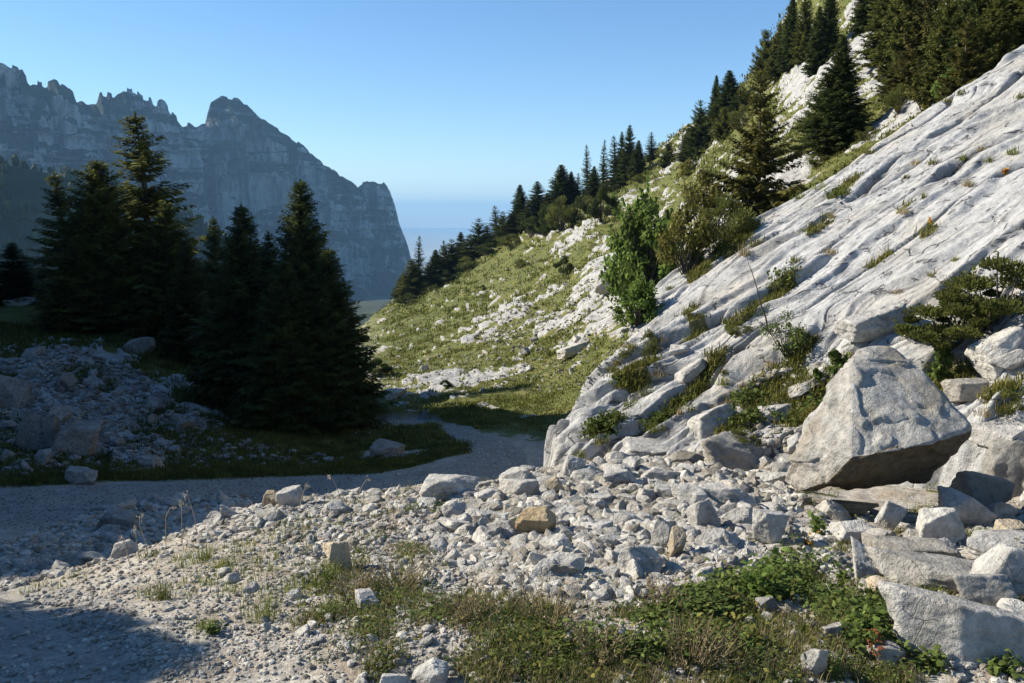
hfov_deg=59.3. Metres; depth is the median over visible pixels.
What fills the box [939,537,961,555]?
rock
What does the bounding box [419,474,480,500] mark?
rock
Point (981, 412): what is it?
grass tuft
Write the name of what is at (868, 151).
grass tuft
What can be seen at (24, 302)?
rock
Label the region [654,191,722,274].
bush
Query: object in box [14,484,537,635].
bank grass
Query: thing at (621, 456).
rock
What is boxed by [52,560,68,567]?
rock
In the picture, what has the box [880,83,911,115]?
bush
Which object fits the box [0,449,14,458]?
rock
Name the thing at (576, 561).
rock
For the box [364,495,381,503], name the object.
rock
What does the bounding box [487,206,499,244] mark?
spruce tree
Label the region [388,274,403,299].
spruce tree
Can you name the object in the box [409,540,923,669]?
herbs
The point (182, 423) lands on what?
rock
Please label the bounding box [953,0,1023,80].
spruce tree
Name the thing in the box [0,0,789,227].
sky
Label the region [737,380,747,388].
grass tuft
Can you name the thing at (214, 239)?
spruce tree
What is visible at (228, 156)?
mountain
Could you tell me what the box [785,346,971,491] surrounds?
boulder
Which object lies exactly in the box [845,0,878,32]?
spruce tree
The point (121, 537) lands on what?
grass stalk
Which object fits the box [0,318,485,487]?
shaded grass
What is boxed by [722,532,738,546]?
rock
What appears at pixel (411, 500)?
rock
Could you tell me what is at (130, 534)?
rock
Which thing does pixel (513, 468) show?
rock
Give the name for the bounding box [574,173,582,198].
spruce tree
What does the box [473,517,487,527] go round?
rock
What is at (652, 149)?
spruce tree
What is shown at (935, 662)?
leafy plant
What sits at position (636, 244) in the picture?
bush
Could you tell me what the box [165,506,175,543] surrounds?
grass stalk
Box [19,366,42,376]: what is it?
rock
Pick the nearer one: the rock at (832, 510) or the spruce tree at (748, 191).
the rock at (832, 510)
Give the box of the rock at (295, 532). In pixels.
[292,529,300,536]
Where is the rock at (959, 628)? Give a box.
[876,580,1023,666]
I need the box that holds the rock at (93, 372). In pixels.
[88,369,98,375]
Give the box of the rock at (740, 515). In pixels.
[719,506,752,524]
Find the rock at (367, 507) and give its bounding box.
[362,503,376,512]
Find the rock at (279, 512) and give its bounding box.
[261,507,283,518]
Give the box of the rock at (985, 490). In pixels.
[950,471,1014,506]
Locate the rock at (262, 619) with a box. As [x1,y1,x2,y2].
[260,615,270,622]
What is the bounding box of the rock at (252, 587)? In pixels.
[242,581,260,593]
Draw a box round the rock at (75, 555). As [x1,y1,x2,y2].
[72,550,79,560]
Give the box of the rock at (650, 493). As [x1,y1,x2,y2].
[636,488,656,498]
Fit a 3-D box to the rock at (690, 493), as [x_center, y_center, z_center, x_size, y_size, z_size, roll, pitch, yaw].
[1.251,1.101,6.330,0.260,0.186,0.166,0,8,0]
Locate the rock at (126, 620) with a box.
[118,615,132,626]
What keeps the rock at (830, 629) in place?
on the ground at (532, 442)
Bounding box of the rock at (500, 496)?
[492,492,506,500]
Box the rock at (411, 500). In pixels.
[406,497,415,502]
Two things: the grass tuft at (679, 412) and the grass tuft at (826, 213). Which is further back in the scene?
the grass tuft at (826, 213)
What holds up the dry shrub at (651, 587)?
on the ground at (532, 442)
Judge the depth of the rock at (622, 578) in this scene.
4.43 m
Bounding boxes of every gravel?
[0,583,895,682]
[21,494,523,682]
[179,467,541,543]
[939,483,1023,682]
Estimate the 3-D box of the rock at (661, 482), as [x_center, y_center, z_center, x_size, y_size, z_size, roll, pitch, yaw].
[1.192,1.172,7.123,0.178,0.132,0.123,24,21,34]
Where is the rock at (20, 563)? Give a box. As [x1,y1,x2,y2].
[12,558,31,568]
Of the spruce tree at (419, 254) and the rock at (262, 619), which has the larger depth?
the spruce tree at (419, 254)
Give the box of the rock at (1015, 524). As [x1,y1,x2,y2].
[992,519,1023,530]
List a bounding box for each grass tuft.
[135,547,160,560]
[140,574,180,601]
[186,609,223,634]
[188,537,222,564]
[208,555,245,571]
[235,586,288,624]
[311,555,355,587]
[347,539,370,553]
[571,447,587,457]
[593,434,609,445]
[604,364,618,372]
[613,395,644,409]
[613,408,630,422]
[617,349,628,358]
[618,347,634,356]
[624,341,637,348]
[625,342,636,348]
[631,381,657,396]
[641,419,665,433]
[650,367,670,377]
[676,406,683,414]
[682,308,693,316]
[682,404,696,411]
[700,261,713,267]
[714,373,732,385]
[718,366,728,374]
[730,243,759,255]
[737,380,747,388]
[741,231,764,246]
[753,306,772,315]
[756,379,779,391]
[766,359,777,366]
[781,396,801,412]
[784,363,808,379]
[786,253,801,262]
[789,189,808,199]
[808,179,829,189]
[818,246,840,254]
[820,210,834,216]
[827,211,836,218]
[836,184,849,194]
[841,346,856,357]
[860,146,874,153]
[890,285,907,294]
[898,205,911,213]
[909,158,919,164]
[925,156,942,164]
[927,269,936,276]
[954,86,968,95]
[959,153,969,160]
[961,177,974,186]
[969,403,996,417]
[981,155,1001,162]
[986,397,1014,410]
[1001,381,1023,395]
[1004,146,1022,154]
[1013,92,1023,98]
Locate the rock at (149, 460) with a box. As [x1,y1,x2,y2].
[135,455,164,467]
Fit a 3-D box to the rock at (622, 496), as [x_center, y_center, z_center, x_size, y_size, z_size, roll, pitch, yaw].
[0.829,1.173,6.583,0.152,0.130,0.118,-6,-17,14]
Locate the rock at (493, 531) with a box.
[487,526,508,536]
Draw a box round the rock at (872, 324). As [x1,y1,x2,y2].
[834,303,907,342]
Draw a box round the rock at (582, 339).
[577,337,589,342]
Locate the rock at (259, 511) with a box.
[256,509,266,515]
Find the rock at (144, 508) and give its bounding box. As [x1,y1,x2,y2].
[140,505,153,511]
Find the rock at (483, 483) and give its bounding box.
[476,481,491,486]
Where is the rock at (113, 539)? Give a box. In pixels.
[108,535,129,543]
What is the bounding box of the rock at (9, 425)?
[0,422,17,428]
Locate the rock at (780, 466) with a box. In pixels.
[771,460,790,471]
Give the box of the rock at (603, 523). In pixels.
[591,519,612,528]
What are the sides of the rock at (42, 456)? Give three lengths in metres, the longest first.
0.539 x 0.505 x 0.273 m
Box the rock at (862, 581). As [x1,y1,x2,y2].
[857,578,867,595]
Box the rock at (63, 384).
[54,380,68,390]
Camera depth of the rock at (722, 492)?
6.32 m
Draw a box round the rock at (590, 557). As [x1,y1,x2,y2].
[585,551,599,563]
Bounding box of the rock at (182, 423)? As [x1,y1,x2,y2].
[174,418,190,430]
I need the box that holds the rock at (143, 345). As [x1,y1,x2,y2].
[123,337,155,353]
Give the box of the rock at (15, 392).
[0,374,32,407]
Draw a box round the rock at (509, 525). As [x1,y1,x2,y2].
[486,520,516,538]
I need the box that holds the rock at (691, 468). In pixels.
[674,463,695,472]
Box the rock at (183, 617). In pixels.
[178,614,186,619]
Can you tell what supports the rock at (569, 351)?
on the ground at (532, 442)
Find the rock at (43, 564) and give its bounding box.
[38,560,54,568]
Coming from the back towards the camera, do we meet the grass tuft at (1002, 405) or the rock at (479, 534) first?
the grass tuft at (1002, 405)
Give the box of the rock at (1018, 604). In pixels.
[997,598,1023,611]
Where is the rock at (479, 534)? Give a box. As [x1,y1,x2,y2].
[472,526,492,543]
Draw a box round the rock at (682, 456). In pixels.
[671,450,704,463]
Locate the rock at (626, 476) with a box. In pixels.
[603,469,636,483]
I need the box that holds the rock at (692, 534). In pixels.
[685,529,701,541]
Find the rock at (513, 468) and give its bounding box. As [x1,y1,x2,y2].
[499,467,518,475]
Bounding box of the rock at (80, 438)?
[51,420,103,456]
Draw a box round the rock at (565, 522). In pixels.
[558,519,569,525]
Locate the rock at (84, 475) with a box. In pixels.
[64,466,97,484]
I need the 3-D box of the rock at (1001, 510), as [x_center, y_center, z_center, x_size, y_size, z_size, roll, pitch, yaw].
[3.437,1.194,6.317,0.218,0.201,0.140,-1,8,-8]
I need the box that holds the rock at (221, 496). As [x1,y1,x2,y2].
[216,489,230,503]
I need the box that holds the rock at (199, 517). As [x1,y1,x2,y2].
[182,512,207,523]
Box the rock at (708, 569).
[696,566,716,581]
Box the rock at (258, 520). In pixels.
[254,516,263,528]
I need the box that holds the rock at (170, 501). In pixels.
[162,497,183,506]
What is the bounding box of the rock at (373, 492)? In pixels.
[367,490,381,496]
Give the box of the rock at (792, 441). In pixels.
[787,432,801,452]
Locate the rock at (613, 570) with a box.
[607,565,618,577]
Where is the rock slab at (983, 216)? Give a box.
[543,44,1023,489]
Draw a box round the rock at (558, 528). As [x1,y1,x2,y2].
[554,525,568,532]
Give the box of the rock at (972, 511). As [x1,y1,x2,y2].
[937,486,996,526]
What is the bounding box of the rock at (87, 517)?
[72,514,94,521]
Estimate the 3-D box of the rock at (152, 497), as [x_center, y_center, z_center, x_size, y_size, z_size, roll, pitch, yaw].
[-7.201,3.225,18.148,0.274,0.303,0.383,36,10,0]
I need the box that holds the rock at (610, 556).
[604,550,619,563]
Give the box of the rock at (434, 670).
[411,657,448,682]
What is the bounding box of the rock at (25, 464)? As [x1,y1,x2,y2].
[20,461,33,472]
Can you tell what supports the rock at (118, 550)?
on the ground at (532, 442)
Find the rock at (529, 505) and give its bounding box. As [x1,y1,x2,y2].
[526,504,539,507]
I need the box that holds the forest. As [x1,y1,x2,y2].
[0,154,273,284]
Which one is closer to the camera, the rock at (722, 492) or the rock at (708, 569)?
the rock at (708, 569)
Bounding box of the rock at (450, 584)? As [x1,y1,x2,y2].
[445,581,453,586]
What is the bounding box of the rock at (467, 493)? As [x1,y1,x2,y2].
[458,488,477,498]
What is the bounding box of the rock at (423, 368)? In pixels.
[418,365,428,372]
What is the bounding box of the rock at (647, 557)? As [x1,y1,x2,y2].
[617,544,662,572]
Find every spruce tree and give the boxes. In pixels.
[0,242,44,305]
[15,172,78,305]
[25,234,132,336]
[27,159,154,328]
[67,111,211,325]
[112,201,207,348]
[155,238,219,365]
[181,204,278,415]
[197,216,227,327]
[223,259,349,436]
[245,179,379,399]
[259,231,280,285]
[290,247,400,433]
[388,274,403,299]
[392,259,429,298]
[413,236,425,274]
[419,262,438,290]
[425,249,446,285]
[439,240,449,266]
[441,239,465,273]
[453,232,466,264]
[455,235,479,261]
[464,218,491,257]
[481,225,496,246]
[486,212,506,243]
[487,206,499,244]
[491,214,520,240]
[505,185,527,232]
[513,209,532,230]
[516,181,545,225]
[536,193,552,218]
[539,164,580,211]
[566,171,580,207]
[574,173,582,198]
[578,144,591,199]
[583,166,599,197]
[593,139,610,192]
[603,136,620,190]
[611,132,625,186]
[614,125,635,183]
[626,140,647,179]
[644,132,658,161]
[655,140,675,167]
[673,128,691,162]
[679,99,713,159]
[694,68,816,228]
[705,75,720,127]
[708,70,740,122]
[709,107,732,142]
[726,86,748,112]
[748,29,772,83]
[762,24,782,80]
[773,0,801,72]
[785,81,824,153]
[789,0,813,64]
[798,35,876,155]
[801,6,831,77]
[816,0,844,58]
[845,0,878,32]
[852,0,896,67]
[868,0,931,83]
[874,25,921,102]
[874,53,908,98]
[890,0,946,98]
[907,0,963,104]
[924,16,997,101]
[933,0,993,87]
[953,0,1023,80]
[980,0,1023,40]
[1010,0,1023,44]
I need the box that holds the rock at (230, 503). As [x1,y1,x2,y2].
[219,499,235,507]
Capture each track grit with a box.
[0,474,353,528]
[346,418,527,490]
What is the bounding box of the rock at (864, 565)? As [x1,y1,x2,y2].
[850,536,883,584]
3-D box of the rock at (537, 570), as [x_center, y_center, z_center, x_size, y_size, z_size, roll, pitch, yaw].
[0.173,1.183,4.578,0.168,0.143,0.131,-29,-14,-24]
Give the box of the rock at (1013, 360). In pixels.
[987,349,1023,369]
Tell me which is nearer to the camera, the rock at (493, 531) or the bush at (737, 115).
the rock at (493, 531)
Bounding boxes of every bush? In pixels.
[368,357,395,374]
[393,293,419,303]
[416,281,439,294]
[431,269,455,282]
[439,380,453,386]
[452,256,480,270]
[476,242,501,256]
[496,233,522,247]
[514,259,528,267]
[520,216,539,237]
[531,205,558,236]
[541,195,577,232]
[553,255,576,275]
[566,196,588,224]
[582,195,597,205]
[586,183,616,222]
[597,174,683,290]
[604,192,620,215]
[604,250,658,302]
[606,184,623,192]
[607,272,665,327]
[626,169,644,179]
[629,174,649,182]
[638,328,663,356]
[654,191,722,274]
[678,156,697,177]
[679,161,721,222]
[695,194,764,242]
[726,103,754,128]
[794,184,806,193]
[802,152,828,166]
[855,126,884,141]
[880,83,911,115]
[893,285,1003,350]
[904,78,937,110]
[929,62,961,101]
[931,250,1023,333]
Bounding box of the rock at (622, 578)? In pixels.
[618,576,632,583]
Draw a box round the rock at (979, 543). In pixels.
[966,529,1023,558]
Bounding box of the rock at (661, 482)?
[653,481,668,486]
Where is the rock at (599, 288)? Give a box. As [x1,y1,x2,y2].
[594,270,617,294]
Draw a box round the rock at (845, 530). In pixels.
[827,520,875,542]
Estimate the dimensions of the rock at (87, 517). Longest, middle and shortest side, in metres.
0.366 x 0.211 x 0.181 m
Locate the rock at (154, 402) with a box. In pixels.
[145,396,162,411]
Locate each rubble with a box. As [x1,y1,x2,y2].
[0,493,255,590]
[264,485,542,624]
[426,452,851,600]
[688,362,835,454]
[824,509,1023,600]
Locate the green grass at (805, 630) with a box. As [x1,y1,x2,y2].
[282,458,1023,682]
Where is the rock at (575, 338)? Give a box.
[572,335,580,342]
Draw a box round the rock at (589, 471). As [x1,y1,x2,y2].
[570,463,602,481]
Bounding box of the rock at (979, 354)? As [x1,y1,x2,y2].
[964,326,1023,380]
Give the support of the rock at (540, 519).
on the ground at (532, 442)
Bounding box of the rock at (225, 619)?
[221,616,229,622]
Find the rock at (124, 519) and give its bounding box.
[94,507,135,531]
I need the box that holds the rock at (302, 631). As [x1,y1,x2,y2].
[295,624,310,636]
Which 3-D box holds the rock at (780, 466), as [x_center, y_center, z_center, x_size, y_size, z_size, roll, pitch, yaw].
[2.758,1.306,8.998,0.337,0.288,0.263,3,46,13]
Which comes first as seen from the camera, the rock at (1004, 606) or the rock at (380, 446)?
the rock at (1004, 606)
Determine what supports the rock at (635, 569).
on the ground at (532, 442)
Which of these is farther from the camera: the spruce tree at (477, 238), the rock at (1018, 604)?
the spruce tree at (477, 238)
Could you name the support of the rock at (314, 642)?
on the ground at (532, 442)
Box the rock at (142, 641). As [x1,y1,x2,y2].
[138,638,149,647]
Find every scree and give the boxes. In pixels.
[0,342,424,475]
[377,266,639,397]
[424,72,922,343]
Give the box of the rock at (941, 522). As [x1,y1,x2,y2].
[916,507,964,542]
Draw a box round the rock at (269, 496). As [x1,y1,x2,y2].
[261,490,278,506]
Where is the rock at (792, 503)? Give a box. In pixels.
[786,501,796,506]
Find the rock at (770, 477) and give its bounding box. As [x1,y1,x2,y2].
[756,471,786,483]
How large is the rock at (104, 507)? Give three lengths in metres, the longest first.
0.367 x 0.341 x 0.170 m
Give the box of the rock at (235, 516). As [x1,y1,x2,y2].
[231,514,244,518]
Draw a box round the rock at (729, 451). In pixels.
[701,431,769,471]
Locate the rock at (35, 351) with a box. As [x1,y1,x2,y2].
[20,346,45,357]
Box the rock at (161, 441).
[153,438,173,446]
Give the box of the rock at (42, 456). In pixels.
[34,448,51,465]
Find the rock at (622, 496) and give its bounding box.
[615,493,635,500]
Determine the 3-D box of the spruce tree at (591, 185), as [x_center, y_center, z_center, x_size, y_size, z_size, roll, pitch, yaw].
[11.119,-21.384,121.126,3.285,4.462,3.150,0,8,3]
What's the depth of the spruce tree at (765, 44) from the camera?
81.72 m
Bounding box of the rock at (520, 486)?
[499,478,540,495]
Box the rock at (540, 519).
[515,506,556,533]
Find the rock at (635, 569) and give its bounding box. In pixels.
[626,559,643,580]
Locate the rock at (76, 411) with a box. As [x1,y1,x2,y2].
[72,407,81,416]
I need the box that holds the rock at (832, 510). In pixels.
[815,499,850,520]
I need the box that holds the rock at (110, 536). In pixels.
[107,532,122,540]
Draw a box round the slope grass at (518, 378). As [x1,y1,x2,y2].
[364,0,936,446]
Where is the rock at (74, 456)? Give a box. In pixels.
[71,454,80,460]
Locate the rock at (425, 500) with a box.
[417,497,436,508]
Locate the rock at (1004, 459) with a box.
[982,439,1023,497]
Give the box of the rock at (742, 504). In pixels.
[736,502,752,511]
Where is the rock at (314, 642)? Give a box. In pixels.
[311,639,317,645]
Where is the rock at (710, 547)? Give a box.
[693,544,717,552]
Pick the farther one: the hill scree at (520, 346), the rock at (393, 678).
the hill scree at (520, 346)
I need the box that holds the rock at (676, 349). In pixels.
[669,344,689,353]
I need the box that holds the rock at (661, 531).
[650,517,671,547]
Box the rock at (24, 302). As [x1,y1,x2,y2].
[2,296,40,305]
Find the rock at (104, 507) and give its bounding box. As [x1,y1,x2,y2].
[97,505,115,510]
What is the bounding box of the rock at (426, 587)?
[422,586,437,595]
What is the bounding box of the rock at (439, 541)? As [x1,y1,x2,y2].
[428,536,447,553]
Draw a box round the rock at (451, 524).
[439,518,472,529]
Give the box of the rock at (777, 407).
[757,403,791,422]
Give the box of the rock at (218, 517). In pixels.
[213,514,225,524]
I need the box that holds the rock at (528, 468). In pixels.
[517,465,535,471]
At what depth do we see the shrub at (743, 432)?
9.37 m
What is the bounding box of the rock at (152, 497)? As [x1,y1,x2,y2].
[148,493,161,501]
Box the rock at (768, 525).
[752,508,788,543]
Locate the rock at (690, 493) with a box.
[670,482,707,504]
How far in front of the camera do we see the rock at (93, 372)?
32.94 m
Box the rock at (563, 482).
[559,479,567,485]
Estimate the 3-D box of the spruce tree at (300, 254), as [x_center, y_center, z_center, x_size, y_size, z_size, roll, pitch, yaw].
[-7.720,-1.316,33.055,5.104,9.254,5.323,4,9,29]
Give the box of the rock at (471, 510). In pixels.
[465,506,479,515]
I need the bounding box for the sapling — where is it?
[748,263,767,325]
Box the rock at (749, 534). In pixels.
[746,531,753,540]
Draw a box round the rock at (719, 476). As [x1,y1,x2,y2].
[714,471,728,482]
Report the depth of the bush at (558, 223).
106.76 m
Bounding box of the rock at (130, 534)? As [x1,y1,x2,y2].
[125,528,144,540]
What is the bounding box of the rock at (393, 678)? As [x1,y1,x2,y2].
[380,673,410,682]
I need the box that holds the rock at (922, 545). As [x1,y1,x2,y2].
[870,535,961,557]
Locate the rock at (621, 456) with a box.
[606,451,633,460]
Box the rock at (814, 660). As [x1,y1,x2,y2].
[801,648,828,676]
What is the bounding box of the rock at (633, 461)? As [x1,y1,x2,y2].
[622,456,639,470]
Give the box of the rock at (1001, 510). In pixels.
[987,501,1018,522]
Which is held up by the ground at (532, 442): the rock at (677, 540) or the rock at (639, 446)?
the rock at (677, 540)
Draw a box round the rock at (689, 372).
[674,358,706,383]
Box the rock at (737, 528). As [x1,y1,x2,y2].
[733,526,745,531]
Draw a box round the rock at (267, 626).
[262,622,271,629]
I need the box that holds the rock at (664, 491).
[654,484,673,498]
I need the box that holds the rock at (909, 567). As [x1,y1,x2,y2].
[864,545,973,594]
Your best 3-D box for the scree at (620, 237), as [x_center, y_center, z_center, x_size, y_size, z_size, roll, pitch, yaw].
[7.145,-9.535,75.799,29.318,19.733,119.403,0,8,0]
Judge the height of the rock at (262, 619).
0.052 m
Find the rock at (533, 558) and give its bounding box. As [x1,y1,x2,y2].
[525,552,545,565]
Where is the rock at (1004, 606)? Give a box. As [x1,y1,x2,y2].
[997,603,1023,614]
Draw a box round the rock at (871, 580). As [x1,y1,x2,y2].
[865,575,896,594]
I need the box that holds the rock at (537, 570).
[529,558,558,576]
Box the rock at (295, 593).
[286,588,301,598]
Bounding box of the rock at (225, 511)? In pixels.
[220,505,236,516]
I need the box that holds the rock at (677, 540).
[668,525,686,556]
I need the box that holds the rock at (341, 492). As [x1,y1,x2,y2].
[332,489,348,496]
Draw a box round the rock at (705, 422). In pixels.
[686,403,734,440]
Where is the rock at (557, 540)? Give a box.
[539,533,571,547]
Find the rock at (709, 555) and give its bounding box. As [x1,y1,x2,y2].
[704,552,713,560]
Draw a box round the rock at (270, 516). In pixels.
[262,512,277,522]
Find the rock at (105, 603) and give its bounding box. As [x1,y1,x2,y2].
[101,601,108,606]
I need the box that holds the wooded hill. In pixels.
[0,164,356,311]
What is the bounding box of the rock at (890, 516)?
[874,500,908,530]
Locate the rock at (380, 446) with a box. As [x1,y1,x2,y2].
[369,438,404,455]
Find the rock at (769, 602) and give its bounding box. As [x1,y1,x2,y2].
[755,596,778,614]
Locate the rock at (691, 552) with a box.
[685,549,701,556]
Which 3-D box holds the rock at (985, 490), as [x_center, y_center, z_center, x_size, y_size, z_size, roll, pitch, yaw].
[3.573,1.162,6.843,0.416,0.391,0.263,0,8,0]
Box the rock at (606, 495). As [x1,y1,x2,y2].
[581,491,612,499]
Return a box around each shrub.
[318,560,375,602]
[360,542,439,590]
[432,582,498,627]
[499,566,593,630]
[568,611,636,671]
[632,570,690,613]
[641,606,744,674]
[717,427,772,450]
[724,321,755,335]
[746,400,783,422]
[755,305,807,357]
[980,388,1023,417]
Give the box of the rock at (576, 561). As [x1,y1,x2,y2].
[547,551,584,573]
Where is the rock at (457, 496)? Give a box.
[448,494,466,500]
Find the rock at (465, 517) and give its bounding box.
[454,513,471,521]
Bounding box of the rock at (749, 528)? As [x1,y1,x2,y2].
[746,525,752,530]
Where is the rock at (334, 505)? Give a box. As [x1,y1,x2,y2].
[323,500,347,513]
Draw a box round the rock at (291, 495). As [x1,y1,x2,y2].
[276,485,302,506]
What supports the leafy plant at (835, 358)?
on the rock slab at (983, 216)
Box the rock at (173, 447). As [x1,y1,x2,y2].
[168,444,180,453]
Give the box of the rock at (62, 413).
[49,404,71,421]
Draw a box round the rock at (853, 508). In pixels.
[832,499,879,516]
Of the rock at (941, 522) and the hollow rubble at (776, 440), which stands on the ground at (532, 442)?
the rock at (941, 522)
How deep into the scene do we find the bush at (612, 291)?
46.25 m
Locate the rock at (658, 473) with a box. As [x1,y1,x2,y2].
[641,468,680,480]
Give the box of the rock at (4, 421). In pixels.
[0,420,19,426]
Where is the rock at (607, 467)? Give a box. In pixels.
[603,464,631,472]
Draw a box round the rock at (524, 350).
[519,347,529,355]
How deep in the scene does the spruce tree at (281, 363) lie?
30.17 m
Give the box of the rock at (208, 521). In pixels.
[203,518,213,524]
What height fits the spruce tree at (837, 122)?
4.391 m
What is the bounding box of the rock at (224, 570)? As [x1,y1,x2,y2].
[217,567,231,576]
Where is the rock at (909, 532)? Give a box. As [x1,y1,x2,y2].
[903,528,918,536]
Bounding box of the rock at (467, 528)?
[458,524,476,533]
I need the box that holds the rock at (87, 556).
[77,551,101,561]
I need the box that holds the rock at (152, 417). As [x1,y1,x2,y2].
[147,413,159,423]
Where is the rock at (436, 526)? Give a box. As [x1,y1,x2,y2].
[430,521,448,531]
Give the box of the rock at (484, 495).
[474,488,505,501]
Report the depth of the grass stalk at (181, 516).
6.28 m
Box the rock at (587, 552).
[583,550,603,558]
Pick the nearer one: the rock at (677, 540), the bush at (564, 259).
the rock at (677, 540)
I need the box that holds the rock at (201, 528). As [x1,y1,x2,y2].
[198,525,204,532]
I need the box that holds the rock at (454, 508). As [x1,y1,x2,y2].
[441,501,466,517]
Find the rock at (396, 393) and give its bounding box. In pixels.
[384,388,406,399]
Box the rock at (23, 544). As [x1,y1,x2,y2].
[16,540,28,548]
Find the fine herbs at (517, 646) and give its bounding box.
[292,463,1023,682]
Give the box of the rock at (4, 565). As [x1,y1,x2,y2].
[0,562,9,571]
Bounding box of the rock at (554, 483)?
[545,475,565,493]
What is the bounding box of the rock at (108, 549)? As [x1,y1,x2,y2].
[103,547,111,552]
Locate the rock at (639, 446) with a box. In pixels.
[622,436,669,456]
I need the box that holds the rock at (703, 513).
[687,499,720,526]
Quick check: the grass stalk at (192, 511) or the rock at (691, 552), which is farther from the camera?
the grass stalk at (192, 511)
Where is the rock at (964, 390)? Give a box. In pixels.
[941,378,989,402]
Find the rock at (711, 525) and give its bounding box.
[706,523,718,527]
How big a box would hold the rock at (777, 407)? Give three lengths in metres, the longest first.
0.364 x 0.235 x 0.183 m
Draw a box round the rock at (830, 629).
[822,622,842,642]
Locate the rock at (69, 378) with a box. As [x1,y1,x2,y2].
[57,372,77,385]
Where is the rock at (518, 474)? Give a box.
[499,470,530,483]
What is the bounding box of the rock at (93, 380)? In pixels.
[83,375,104,387]
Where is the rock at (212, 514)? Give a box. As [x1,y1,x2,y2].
[207,511,219,518]
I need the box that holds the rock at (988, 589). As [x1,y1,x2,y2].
[953,573,1016,606]
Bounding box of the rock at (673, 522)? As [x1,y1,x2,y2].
[667,520,675,525]
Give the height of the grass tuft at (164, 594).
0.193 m
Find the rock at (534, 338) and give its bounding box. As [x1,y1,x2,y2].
[530,336,537,341]
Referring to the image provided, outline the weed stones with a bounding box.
[298,583,874,682]
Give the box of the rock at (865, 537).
[859,528,896,545]
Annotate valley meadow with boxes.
[345,296,392,325]
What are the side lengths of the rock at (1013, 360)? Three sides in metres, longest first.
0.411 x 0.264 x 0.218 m
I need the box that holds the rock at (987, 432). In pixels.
[969,415,1023,447]
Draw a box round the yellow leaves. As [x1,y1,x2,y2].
[279,452,1018,682]
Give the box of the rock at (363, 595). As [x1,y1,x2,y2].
[355,588,381,611]
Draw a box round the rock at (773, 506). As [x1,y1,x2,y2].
[759,502,781,510]
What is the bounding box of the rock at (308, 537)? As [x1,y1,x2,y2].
[306,535,311,540]
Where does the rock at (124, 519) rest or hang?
on the ground at (532, 442)
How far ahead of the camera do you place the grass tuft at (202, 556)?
5.46 m
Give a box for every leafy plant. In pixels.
[202,620,228,634]
[729,547,802,602]
[797,399,817,420]
[801,529,819,545]
[808,510,826,535]
[812,349,849,382]
[836,562,853,587]
[850,606,890,629]
[866,628,886,664]
[908,644,951,673]
[927,341,954,383]
[977,648,1023,679]
[1002,168,1008,174]
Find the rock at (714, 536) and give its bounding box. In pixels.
[695,528,727,546]
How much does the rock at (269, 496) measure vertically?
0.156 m
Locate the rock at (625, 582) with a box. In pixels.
[621,579,633,590]
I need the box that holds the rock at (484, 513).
[476,509,494,518]
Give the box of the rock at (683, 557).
[677,554,693,560]
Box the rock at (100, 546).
[93,542,108,551]
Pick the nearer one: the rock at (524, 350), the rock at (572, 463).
the rock at (572, 463)
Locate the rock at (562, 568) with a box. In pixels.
[550,564,577,575]
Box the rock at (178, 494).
[173,492,191,498]
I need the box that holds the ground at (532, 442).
[0,0,1023,682]
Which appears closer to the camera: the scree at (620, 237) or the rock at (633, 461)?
the rock at (633, 461)
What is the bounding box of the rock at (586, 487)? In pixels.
[572,483,593,492]
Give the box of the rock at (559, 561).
[555,557,569,577]
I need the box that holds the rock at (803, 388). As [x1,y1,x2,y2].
[788,377,819,399]
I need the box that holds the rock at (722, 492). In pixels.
[699,483,757,506]
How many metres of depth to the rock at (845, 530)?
5.55 m
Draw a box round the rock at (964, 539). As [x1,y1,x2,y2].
[960,533,967,542]
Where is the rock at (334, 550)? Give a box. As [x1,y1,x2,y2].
[322,541,351,571]
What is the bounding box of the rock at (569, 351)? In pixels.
[556,341,590,358]
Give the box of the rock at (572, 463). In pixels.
[561,454,585,476]
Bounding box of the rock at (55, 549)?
[49,548,61,552]
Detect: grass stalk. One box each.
[118,535,129,564]
[131,525,139,558]
[136,513,147,554]
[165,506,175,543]
[179,498,185,538]
[182,491,196,534]
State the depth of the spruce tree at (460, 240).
145.35 m
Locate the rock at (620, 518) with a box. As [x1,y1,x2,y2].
[610,510,637,527]
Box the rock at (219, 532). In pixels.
[214,529,225,537]
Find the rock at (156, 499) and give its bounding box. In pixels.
[152,497,164,503]
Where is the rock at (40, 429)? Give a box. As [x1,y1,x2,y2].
[14,411,60,451]
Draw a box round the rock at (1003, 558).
[969,543,1023,600]
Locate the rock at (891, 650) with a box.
[865,640,905,667]
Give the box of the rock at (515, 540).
[511,534,529,543]
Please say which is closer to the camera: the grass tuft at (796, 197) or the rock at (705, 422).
the rock at (705, 422)
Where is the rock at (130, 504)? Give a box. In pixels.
[117,498,135,509]
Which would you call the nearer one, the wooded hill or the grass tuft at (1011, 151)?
the grass tuft at (1011, 151)
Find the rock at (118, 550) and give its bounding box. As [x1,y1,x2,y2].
[110,539,137,559]
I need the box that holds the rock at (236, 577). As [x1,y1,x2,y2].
[224,572,239,583]
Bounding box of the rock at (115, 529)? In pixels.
[97,524,119,533]
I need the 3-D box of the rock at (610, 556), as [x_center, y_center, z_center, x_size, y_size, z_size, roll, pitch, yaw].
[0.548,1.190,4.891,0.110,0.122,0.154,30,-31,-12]
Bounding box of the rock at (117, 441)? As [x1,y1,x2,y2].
[108,437,125,446]

